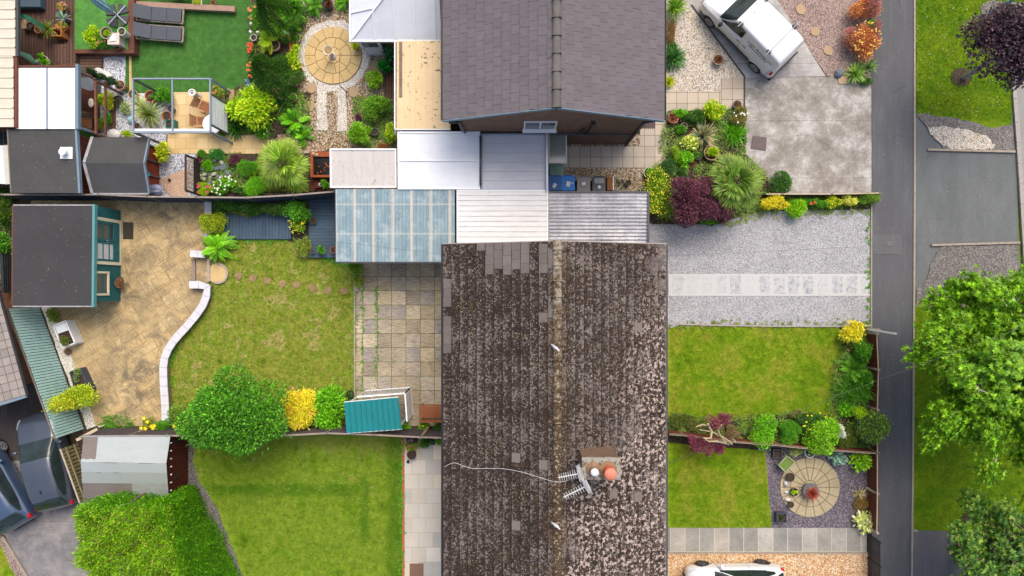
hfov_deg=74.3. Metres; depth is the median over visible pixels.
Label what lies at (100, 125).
shrub
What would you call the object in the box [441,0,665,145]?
brick house
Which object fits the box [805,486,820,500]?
spiky plant
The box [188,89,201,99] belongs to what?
ribbed pedestal
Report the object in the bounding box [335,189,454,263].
blue corrugated roof
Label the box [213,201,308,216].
ground cover
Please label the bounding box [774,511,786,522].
flower pot
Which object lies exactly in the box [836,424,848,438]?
shrub
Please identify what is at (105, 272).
window frame
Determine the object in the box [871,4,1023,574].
ground
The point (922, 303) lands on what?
weeds
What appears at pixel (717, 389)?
front lawn
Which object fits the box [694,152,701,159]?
flower pot
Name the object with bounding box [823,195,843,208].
shrub
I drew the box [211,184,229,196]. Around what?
shrub
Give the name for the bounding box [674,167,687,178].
shrub
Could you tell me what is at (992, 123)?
verge
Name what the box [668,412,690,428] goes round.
shrub
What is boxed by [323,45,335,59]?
bird bath
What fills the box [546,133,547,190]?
white pipe
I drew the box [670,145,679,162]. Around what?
shrub
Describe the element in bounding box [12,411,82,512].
parked car
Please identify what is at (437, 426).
shrub
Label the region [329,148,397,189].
beige lean to
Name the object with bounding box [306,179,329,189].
brown step
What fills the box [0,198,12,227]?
shrub
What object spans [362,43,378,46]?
window pane
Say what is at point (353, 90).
stepping stone
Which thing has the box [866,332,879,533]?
footpath fence
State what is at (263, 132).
shrub
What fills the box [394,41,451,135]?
amber flat roof
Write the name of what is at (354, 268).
shrub
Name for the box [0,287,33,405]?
brick garage
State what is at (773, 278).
leaf litter
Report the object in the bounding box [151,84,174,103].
shrub
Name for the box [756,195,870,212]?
ground cover
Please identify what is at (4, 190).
shrub
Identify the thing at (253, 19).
shrub
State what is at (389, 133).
shrub
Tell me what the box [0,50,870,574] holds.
garden soil
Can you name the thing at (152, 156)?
door panel
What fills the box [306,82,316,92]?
stepping stone
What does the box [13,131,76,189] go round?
leaf litter
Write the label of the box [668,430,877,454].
front fence
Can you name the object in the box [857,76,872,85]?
shrub
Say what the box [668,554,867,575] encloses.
golden gravel drive
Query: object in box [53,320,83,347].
trough planter
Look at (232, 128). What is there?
spiky plant
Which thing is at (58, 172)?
garden room
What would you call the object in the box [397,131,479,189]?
white roof
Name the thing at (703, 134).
spiky plant
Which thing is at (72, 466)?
slatted fence
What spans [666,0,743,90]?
cream gravel
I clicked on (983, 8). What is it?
tree pit
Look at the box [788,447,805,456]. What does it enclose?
shrub
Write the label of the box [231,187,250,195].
shrub
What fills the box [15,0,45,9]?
garden sofa
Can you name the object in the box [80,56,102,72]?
deck step
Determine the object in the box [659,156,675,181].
shrub
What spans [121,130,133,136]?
shrub
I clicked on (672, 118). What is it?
flower pot
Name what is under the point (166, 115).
flower pot
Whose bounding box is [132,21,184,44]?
sun lounger
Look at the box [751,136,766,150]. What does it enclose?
manhole cover
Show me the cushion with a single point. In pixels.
(90, 102)
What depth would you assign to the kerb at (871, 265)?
29.91 m
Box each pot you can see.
[26,22,34,29]
[34,25,43,33]
[36,52,50,64]
[55,20,70,32]
[56,2,68,11]
[56,9,71,27]
[100,27,112,38]
[113,95,124,104]
[115,80,127,90]
[117,27,130,37]
[128,90,138,98]
[134,122,140,128]
[144,90,156,102]
[162,111,171,119]
[166,120,177,128]
[167,105,175,112]
[192,0,202,4]
[250,34,257,41]
[258,28,280,54]
[269,130,276,137]
[288,93,296,101]
[291,62,301,71]
[292,33,300,43]
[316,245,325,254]
[322,0,332,10]
[346,390,353,397]
[351,43,360,51]
[371,128,378,135]
[407,450,415,458]
[625,180,630,185]
[643,167,651,177]
[668,112,678,123]
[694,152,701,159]
[704,145,719,159]
[713,54,723,64]
[733,100,741,108]
[771,448,781,457]
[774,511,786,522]
[786,473,794,480]
[787,502,793,507]
[790,488,798,495]
[802,483,818,498]
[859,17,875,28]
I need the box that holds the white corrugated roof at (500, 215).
[457,190,547,242]
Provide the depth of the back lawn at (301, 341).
29.98 m
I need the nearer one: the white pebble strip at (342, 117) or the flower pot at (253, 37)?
the flower pot at (253, 37)
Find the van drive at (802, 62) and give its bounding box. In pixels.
[686,0,824,77]
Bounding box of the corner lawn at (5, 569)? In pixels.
[0,545,14,575]
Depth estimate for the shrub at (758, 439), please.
29.34 m
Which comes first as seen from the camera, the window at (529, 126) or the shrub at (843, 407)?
the window at (529, 126)
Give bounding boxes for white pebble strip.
[316,82,327,129]
[337,82,346,130]
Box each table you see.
[81,118,94,129]
[202,115,218,132]
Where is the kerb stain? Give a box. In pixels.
[961,513,970,523]
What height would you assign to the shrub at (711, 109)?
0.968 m
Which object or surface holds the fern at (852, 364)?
on the planting bed at (675, 439)
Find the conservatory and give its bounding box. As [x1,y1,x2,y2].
[349,0,440,54]
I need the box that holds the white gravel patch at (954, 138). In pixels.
[928,126,994,149]
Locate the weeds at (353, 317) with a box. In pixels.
[348,289,359,399]
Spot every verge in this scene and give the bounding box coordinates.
[913,303,1023,530]
[916,0,1023,127]
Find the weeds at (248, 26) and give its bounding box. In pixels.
[245,12,255,85]
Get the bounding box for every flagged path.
[548,91,720,167]
[721,78,743,109]
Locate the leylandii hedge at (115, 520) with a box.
[69,483,240,575]
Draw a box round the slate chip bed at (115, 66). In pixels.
[100,57,202,195]
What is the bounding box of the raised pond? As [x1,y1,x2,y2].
[310,152,329,178]
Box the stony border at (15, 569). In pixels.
[0,536,23,575]
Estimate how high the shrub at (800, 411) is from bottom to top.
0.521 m
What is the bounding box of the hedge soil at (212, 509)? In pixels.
[150,440,242,575]
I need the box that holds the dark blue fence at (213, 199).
[0,190,334,203]
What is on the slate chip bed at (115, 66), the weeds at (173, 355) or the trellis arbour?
the trellis arbour
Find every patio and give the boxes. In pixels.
[31,200,210,425]
[159,170,186,195]
[167,92,272,153]
[305,27,360,83]
[355,263,440,425]
[780,458,839,516]
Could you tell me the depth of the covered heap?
29.55 m
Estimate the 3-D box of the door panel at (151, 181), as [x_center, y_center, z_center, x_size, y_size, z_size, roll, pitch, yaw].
[-15.636,-4.465,29.175,0.045,1.450,0.551,0,90,0]
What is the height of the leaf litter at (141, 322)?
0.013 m
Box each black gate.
[867,533,881,564]
[867,557,881,575]
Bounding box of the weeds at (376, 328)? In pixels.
[374,286,379,387]
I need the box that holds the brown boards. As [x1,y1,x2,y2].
[381,59,393,109]
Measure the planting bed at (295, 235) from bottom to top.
0.001 m
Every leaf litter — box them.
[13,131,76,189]
[15,209,88,302]
[99,215,201,419]
[357,267,439,423]
[674,220,865,318]
[769,83,868,190]
[874,5,911,545]
[919,155,1012,236]
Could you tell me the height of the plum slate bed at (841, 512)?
0.001 m
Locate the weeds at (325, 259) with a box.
[233,235,348,266]
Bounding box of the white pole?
[867,328,896,334]
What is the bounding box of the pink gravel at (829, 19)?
[778,0,871,85]
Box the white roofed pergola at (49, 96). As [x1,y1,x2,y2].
[14,64,111,136]
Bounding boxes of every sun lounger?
[132,3,184,25]
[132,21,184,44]
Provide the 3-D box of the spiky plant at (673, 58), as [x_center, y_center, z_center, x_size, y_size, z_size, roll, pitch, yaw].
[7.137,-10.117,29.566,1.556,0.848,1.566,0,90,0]
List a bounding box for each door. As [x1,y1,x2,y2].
[97,220,119,242]
[97,241,119,261]
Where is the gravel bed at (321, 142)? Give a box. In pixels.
[253,0,440,194]
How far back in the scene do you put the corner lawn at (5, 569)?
29.97 m
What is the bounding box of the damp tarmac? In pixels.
[0,364,44,460]
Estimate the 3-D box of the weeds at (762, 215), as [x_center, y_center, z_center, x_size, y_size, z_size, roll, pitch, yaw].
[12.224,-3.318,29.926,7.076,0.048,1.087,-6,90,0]
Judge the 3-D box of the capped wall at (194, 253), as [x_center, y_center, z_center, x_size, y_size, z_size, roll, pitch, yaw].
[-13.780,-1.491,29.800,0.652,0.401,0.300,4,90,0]
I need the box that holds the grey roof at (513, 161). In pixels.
[481,134,545,189]
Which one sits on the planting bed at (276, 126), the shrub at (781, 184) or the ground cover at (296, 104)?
the ground cover at (296, 104)
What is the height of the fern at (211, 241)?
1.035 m
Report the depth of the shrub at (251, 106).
28.84 m
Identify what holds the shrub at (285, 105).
on the planting bed at (276, 126)
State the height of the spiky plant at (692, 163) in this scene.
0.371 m
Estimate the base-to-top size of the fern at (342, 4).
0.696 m
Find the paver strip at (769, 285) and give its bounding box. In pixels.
[669,274,869,295]
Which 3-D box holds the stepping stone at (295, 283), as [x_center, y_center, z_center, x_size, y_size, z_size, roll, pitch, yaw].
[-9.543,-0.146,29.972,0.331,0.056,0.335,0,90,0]
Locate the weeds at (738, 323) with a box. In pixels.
[668,317,865,330]
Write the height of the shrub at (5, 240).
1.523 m
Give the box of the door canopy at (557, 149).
[548,134,566,163]
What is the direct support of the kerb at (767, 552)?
on the garden soil at (82, 424)
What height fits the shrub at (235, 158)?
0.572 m
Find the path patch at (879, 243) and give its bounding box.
[872,234,901,253]
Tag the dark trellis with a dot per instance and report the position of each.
(195, 170)
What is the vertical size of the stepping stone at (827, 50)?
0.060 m
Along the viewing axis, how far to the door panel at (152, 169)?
29.44 m
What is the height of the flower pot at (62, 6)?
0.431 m
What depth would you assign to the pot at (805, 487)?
29.64 m
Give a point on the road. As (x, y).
(1020, 93)
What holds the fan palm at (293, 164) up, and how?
on the planting bed at (250, 157)
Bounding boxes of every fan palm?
[255,136,310,193]
[709,151,765,214]
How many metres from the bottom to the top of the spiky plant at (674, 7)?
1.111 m
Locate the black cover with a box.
[0,245,11,292]
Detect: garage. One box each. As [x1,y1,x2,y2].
[0,0,19,56]
[0,56,18,130]
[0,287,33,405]
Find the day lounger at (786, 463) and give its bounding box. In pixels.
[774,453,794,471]
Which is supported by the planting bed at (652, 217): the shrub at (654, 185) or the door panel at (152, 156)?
the shrub at (654, 185)
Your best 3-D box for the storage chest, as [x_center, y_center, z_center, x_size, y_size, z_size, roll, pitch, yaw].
[-18.497,-8.876,29.690,0.597,0.580,0.575,0,90,0]
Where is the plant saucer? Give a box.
[64,348,71,354]
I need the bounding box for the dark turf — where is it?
[79,128,93,137]
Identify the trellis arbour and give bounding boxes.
[81,71,122,136]
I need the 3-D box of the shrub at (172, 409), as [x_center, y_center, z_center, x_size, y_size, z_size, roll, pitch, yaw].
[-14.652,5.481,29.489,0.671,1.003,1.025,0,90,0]
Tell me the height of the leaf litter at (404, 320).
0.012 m
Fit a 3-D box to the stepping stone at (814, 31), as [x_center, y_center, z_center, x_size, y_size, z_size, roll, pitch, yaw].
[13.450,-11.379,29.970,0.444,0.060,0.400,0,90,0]
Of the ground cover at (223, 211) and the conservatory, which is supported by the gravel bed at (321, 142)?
the conservatory
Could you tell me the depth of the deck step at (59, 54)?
29.74 m
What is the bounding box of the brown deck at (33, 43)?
[13,0,74,67]
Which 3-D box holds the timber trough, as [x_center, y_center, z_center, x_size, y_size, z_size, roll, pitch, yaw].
[4.256,-4.524,29.610,0.283,0.780,0.575,0,90,0]
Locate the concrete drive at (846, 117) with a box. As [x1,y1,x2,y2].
[745,77,871,192]
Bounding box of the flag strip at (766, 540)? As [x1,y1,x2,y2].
[668,528,866,551]
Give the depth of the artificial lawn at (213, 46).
29.98 m
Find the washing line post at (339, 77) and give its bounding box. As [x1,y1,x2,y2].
[307,53,347,92]
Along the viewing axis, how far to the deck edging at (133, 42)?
29.55 m
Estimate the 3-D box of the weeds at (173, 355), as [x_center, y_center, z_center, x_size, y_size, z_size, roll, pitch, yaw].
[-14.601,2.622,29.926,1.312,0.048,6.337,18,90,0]
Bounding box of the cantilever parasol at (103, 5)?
[90,0,129,27]
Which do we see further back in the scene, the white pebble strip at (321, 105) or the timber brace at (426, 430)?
the white pebble strip at (321, 105)
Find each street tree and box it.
[900,256,1023,487]
[946,486,1023,575]
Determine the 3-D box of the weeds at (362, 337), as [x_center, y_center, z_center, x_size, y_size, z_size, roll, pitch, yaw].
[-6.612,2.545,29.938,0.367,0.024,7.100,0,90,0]
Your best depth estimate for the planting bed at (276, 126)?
29.98 m
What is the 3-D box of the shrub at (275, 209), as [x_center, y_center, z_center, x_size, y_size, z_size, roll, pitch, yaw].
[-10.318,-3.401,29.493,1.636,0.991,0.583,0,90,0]
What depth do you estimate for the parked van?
28.35 m
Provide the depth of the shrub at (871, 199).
29.43 m
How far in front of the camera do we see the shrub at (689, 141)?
29.57 m
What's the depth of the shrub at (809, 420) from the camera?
29.35 m
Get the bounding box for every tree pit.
[951,67,972,85]
[980,0,1005,16]
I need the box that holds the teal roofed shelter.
[344,387,412,433]
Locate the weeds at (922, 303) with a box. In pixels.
[918,300,963,309]
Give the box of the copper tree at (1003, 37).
[956,2,1023,91]
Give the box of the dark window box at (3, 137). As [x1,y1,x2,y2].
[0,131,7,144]
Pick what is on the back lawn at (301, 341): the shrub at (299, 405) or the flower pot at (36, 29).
the shrub at (299, 405)
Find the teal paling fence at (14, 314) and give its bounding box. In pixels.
[7,307,83,438]
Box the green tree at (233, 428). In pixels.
[166,361,294,459]
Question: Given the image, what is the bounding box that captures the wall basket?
[114,276,123,289]
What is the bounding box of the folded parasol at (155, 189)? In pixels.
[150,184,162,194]
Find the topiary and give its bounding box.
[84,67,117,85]
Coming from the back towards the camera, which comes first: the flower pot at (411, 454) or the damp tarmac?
the damp tarmac
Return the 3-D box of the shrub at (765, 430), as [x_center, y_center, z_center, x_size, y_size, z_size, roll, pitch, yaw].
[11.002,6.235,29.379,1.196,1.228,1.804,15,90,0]
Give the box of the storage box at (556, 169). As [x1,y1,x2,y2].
[549,164,563,175]
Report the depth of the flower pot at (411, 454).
29.67 m
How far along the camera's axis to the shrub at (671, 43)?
29.72 m
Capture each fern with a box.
[201,230,237,261]
[278,108,310,136]
[280,7,306,28]
[291,126,315,147]
[300,0,325,17]
[333,0,348,13]
[831,352,867,383]
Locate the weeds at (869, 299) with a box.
[864,208,872,327]
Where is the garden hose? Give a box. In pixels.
[613,176,620,190]
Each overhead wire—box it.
[670,326,1023,462]
[677,239,1015,255]
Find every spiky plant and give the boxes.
[99,406,125,428]
[115,410,135,427]
[129,94,146,110]
[131,99,163,128]
[227,120,246,141]
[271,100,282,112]
[666,0,688,24]
[666,41,687,72]
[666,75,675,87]
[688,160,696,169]
[690,119,718,150]
[721,119,749,149]
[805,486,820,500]
[827,366,879,419]
[845,60,867,84]
[853,488,867,500]
[862,57,879,73]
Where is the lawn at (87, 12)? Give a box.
[75,0,127,48]
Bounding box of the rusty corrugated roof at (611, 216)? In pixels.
[548,191,648,242]
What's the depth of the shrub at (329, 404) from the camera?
28.94 m
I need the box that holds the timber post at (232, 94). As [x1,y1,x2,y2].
[229,90,236,106]
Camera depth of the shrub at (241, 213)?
29.74 m
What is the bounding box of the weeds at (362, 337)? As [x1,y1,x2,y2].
[360,270,364,399]
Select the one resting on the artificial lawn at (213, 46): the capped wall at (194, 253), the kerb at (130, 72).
the kerb at (130, 72)
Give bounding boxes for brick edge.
[213,263,227,283]
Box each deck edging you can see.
[75,49,139,56]
[111,103,115,128]
[128,0,139,51]
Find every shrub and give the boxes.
[0,186,12,199]
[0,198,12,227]
[0,231,11,253]
[41,394,68,413]
[45,308,59,321]
[46,389,81,411]
[60,382,100,409]
[81,24,100,48]
[95,36,106,47]
[98,93,103,105]
[98,117,103,131]
[101,90,114,110]
[101,111,111,126]
[119,100,130,113]
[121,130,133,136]
[139,416,155,429]
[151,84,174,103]
[151,418,176,430]
[153,141,169,163]
[167,402,183,424]
[196,149,206,158]
[197,182,213,195]
[197,212,228,235]
[202,159,213,171]
[207,148,225,159]
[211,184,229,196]
[212,85,225,97]
[212,196,241,212]
[213,175,236,187]
[224,82,277,131]
[226,153,242,165]
[228,112,245,127]
[230,210,257,217]
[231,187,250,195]
[236,159,259,177]
[237,201,261,215]
[243,175,267,196]
[245,119,271,138]
[246,42,253,54]
[246,58,251,80]
[247,5,258,30]
[258,204,288,215]
[264,184,287,192]
[272,87,284,102]
[280,97,295,113]
[281,199,312,221]
[281,386,319,430]
[285,43,300,67]
[288,215,305,233]
[289,0,308,9]
[293,235,311,257]
[313,377,347,429]
[346,120,372,144]
[348,263,362,277]
[353,275,363,288]
[355,113,361,120]
[360,93,393,123]
[365,69,383,89]
[377,59,392,72]
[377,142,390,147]
[380,43,396,63]
[384,121,396,143]
[402,422,411,428]
[403,439,419,451]
[418,419,429,429]
[419,438,432,447]
[433,423,440,429]
[435,438,440,445]
[640,165,673,219]
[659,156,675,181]
[666,18,676,43]
[668,39,676,52]
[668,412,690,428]
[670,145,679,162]
[673,108,688,117]
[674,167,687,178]
[675,124,686,134]
[677,149,695,168]
[680,134,700,152]
[682,109,706,124]
[686,415,705,431]
[700,218,719,224]
[702,98,726,122]
[714,211,731,224]
[724,424,739,438]
[729,103,747,124]
[747,432,773,444]
[749,412,780,450]
[760,192,789,210]
[768,170,794,192]
[778,419,802,445]
[784,198,807,219]
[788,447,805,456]
[789,408,806,419]
[793,411,826,430]
[801,414,841,455]
[802,198,828,207]
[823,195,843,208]
[827,451,848,465]
[836,402,853,417]
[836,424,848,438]
[836,425,859,448]
[838,319,868,343]
[841,26,858,54]
[841,194,857,205]
[845,20,881,63]
[846,0,882,20]
[848,453,872,473]
[850,406,867,418]
[851,409,895,445]
[852,510,872,534]
[853,496,868,513]
[854,340,872,362]
[854,368,874,399]
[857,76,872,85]
[857,192,881,204]
[862,0,882,20]
[869,18,882,49]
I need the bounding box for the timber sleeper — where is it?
[136,1,235,12]
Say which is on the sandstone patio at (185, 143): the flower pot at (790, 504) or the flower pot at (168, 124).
the flower pot at (168, 124)
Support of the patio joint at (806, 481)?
on the round patio at (823, 487)
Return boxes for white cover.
[0,145,9,183]
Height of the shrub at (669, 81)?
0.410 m
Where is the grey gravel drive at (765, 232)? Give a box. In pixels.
[649,196,870,327]
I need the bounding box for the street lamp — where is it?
[988,0,1013,13]
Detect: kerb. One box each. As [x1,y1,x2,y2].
[1,536,27,575]
[129,56,131,90]
[354,274,354,400]
[402,437,403,575]
[668,552,867,553]
[670,323,870,327]
[691,5,745,76]
[744,77,744,108]
[870,205,871,326]
[911,0,915,575]
[927,148,1015,152]
[931,242,1019,245]
[1010,78,1023,277]
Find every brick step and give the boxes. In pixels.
[191,259,195,280]
[207,259,210,281]
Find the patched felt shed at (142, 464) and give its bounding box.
[81,435,187,497]
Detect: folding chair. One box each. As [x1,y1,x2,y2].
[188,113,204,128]
[189,95,208,114]
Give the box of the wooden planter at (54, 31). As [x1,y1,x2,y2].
[37,20,67,39]
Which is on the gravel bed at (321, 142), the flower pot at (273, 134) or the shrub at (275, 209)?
the flower pot at (273, 134)
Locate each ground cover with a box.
[0,197,14,303]
[195,151,309,194]
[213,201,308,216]
[224,2,311,136]
[351,93,393,147]
[652,107,771,220]
[668,331,868,447]
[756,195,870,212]
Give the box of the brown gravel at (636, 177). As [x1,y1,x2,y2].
[548,134,646,196]
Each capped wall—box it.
[159,281,212,422]
[190,250,206,257]
[204,202,213,236]
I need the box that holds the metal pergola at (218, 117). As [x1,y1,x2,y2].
[132,78,232,143]
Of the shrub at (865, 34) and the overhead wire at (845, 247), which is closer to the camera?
the overhead wire at (845, 247)
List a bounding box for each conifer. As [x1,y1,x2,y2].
[249,53,307,103]
[254,0,307,47]
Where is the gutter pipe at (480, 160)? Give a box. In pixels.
[479,135,481,185]
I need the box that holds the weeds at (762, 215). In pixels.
[713,203,867,232]
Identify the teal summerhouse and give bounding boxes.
[11,204,121,306]
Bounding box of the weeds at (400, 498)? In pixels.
[397,438,406,573]
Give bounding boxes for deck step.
[54,44,64,64]
[65,43,79,64]
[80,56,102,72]
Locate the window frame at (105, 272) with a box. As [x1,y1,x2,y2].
[97,271,109,295]
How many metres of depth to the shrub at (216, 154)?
29.70 m
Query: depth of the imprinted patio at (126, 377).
29.98 m
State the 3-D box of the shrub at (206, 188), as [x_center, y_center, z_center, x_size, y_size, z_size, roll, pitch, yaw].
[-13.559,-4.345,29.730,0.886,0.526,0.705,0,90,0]
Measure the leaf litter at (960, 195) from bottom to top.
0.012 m
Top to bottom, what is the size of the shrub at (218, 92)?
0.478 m
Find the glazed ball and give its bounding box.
[127,116,134,123]
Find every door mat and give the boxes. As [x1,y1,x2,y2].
[123,222,132,238]
[410,564,422,575]
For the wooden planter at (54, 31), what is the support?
on the brown deck at (33, 43)
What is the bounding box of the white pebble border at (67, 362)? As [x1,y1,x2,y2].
[41,307,94,428]
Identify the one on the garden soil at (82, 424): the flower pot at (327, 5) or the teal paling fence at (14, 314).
the teal paling fence at (14, 314)
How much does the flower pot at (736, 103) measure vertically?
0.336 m
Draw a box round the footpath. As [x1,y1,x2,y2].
[872,0,912,575]
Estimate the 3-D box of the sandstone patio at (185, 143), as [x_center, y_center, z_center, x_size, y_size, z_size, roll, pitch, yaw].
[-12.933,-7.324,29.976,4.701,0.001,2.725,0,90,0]
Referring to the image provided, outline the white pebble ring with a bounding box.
[298,19,369,91]
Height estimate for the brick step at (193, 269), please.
0.120 m
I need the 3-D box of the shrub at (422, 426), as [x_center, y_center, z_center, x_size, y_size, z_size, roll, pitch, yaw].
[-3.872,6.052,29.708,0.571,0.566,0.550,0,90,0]
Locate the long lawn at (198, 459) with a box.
[193,434,401,575]
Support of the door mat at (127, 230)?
on the imprinted patio at (126, 377)
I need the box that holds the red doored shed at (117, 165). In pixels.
[82,137,160,195]
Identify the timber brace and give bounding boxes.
[76,428,97,440]
[422,426,429,434]
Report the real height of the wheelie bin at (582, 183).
1.054 m
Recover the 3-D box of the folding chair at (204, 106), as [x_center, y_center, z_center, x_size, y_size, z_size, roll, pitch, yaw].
[-13.495,-7.956,29.518,0.652,0.941,0.510,25,90,0]
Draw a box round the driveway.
[4,461,164,575]
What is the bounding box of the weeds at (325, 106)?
[295,13,352,147]
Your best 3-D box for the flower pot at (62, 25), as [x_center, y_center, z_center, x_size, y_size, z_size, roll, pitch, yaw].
[-19.722,-11.466,29.729,0.470,0.483,0.476,35,90,0]
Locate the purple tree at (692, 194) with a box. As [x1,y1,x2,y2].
[665,173,740,227]
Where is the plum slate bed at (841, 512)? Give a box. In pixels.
[758,446,866,527]
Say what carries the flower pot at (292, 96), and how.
on the planting bed at (276, 126)
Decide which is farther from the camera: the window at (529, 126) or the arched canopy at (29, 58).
the arched canopy at (29, 58)
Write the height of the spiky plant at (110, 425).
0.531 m
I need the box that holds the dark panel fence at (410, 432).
[80,425,440,438]
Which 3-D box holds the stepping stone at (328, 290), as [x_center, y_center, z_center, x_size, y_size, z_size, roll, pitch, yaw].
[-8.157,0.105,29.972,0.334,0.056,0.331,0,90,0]
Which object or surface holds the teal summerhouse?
on the imprinted patio at (126, 377)
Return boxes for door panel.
[143,162,158,178]
[147,149,158,164]
[149,178,158,184]
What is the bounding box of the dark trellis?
[184,154,200,195]
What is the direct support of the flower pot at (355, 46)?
on the round patio at (316, 39)
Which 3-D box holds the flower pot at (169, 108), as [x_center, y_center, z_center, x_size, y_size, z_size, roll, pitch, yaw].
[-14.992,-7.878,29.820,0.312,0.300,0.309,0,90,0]
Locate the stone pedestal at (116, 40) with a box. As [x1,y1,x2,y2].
[107,33,124,47]
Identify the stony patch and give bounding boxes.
[916,244,1019,307]
[917,114,1014,151]
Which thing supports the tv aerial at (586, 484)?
attached to the mossy house at (520, 393)
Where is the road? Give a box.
[1011,2,1023,204]
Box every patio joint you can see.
[305,29,361,83]
[780,457,836,516]
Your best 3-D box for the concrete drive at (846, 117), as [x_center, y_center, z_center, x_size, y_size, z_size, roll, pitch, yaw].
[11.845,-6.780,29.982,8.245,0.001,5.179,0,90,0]
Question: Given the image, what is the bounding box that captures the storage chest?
[81,77,100,93]
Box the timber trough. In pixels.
[606,177,613,190]
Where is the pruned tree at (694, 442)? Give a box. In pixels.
[687,412,735,456]
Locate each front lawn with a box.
[668,325,841,427]
[668,443,770,527]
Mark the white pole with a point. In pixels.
(882, 331)
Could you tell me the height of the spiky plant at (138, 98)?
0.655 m
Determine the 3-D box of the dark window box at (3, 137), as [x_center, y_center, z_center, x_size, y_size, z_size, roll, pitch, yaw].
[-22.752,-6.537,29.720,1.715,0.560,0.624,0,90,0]
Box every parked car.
[0,440,38,534]
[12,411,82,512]
[684,559,784,575]
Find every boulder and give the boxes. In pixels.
[104,72,112,76]
[107,129,121,136]
[834,69,842,78]
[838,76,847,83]
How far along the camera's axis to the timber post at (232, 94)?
29.70 m
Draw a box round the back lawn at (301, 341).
[170,226,354,426]
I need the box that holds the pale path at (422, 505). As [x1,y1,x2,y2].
[404,437,440,575]
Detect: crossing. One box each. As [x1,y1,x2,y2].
[913,531,1013,575]
[915,110,1019,303]
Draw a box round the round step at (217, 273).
[210,263,227,281]
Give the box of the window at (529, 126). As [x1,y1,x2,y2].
[522,121,557,132]
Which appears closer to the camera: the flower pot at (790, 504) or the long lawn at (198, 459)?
the flower pot at (790, 504)
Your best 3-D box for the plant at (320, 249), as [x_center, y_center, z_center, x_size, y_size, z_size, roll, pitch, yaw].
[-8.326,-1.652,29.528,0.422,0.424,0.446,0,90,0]
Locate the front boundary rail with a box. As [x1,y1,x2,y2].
[761,192,881,195]
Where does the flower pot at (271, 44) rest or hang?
in the raised planter at (284, 48)
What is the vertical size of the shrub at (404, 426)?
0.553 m
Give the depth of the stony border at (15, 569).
29.96 m
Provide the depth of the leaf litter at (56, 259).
27.87 m
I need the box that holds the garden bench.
[419,403,440,422]
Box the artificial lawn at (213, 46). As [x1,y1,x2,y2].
[125,0,250,92]
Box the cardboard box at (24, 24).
[22,20,29,30]
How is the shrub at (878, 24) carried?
on the pink gravel at (829, 19)
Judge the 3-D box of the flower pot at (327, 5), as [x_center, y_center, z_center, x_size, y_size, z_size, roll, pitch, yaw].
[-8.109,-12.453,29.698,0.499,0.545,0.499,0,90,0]
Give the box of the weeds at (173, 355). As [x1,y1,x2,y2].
[170,282,214,401]
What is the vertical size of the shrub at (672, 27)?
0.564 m
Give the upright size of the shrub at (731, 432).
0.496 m
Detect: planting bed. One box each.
[196,150,334,193]
[225,0,310,134]
[225,201,308,242]
[646,108,870,225]
[668,328,871,447]
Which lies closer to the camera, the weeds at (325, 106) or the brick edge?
the brick edge
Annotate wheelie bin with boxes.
[548,175,561,190]
[562,175,574,190]
[575,176,589,190]
[590,176,605,190]
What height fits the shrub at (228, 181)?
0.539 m
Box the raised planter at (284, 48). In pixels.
[262,35,293,57]
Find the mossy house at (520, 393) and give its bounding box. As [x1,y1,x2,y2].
[441,240,667,575]
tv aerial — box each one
[558,463,583,480]
[563,478,592,499]
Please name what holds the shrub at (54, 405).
on the garden soil at (82, 424)
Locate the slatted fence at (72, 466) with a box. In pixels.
[59,443,86,502]
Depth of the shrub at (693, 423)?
29.70 m
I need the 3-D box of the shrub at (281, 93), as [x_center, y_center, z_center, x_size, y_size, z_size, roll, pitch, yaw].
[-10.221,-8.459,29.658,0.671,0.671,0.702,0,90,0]
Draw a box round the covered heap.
[406,437,417,443]
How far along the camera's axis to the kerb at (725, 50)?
29.93 m
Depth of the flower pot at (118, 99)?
29.71 m
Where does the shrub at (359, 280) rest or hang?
on the patio at (398, 337)
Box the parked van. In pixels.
[700,0,803,80]
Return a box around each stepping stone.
[235,272,241,279]
[249,274,255,281]
[263,277,270,283]
[279,280,285,286]
[293,281,299,287]
[304,101,314,110]
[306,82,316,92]
[308,284,315,290]
[324,287,331,293]
[341,287,347,294]
[348,86,358,96]
[370,61,379,70]
[795,4,805,14]
[810,27,819,35]
[823,46,832,54]
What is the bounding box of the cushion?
[88,98,93,107]
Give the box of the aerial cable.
[445,463,567,481]
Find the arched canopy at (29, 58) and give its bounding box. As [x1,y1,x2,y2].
[20,14,44,64]
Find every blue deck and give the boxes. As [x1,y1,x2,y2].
[224,214,291,238]
[309,197,334,257]
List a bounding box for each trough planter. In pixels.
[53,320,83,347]
[69,367,95,389]
[314,179,329,188]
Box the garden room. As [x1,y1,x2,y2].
[7,129,92,193]

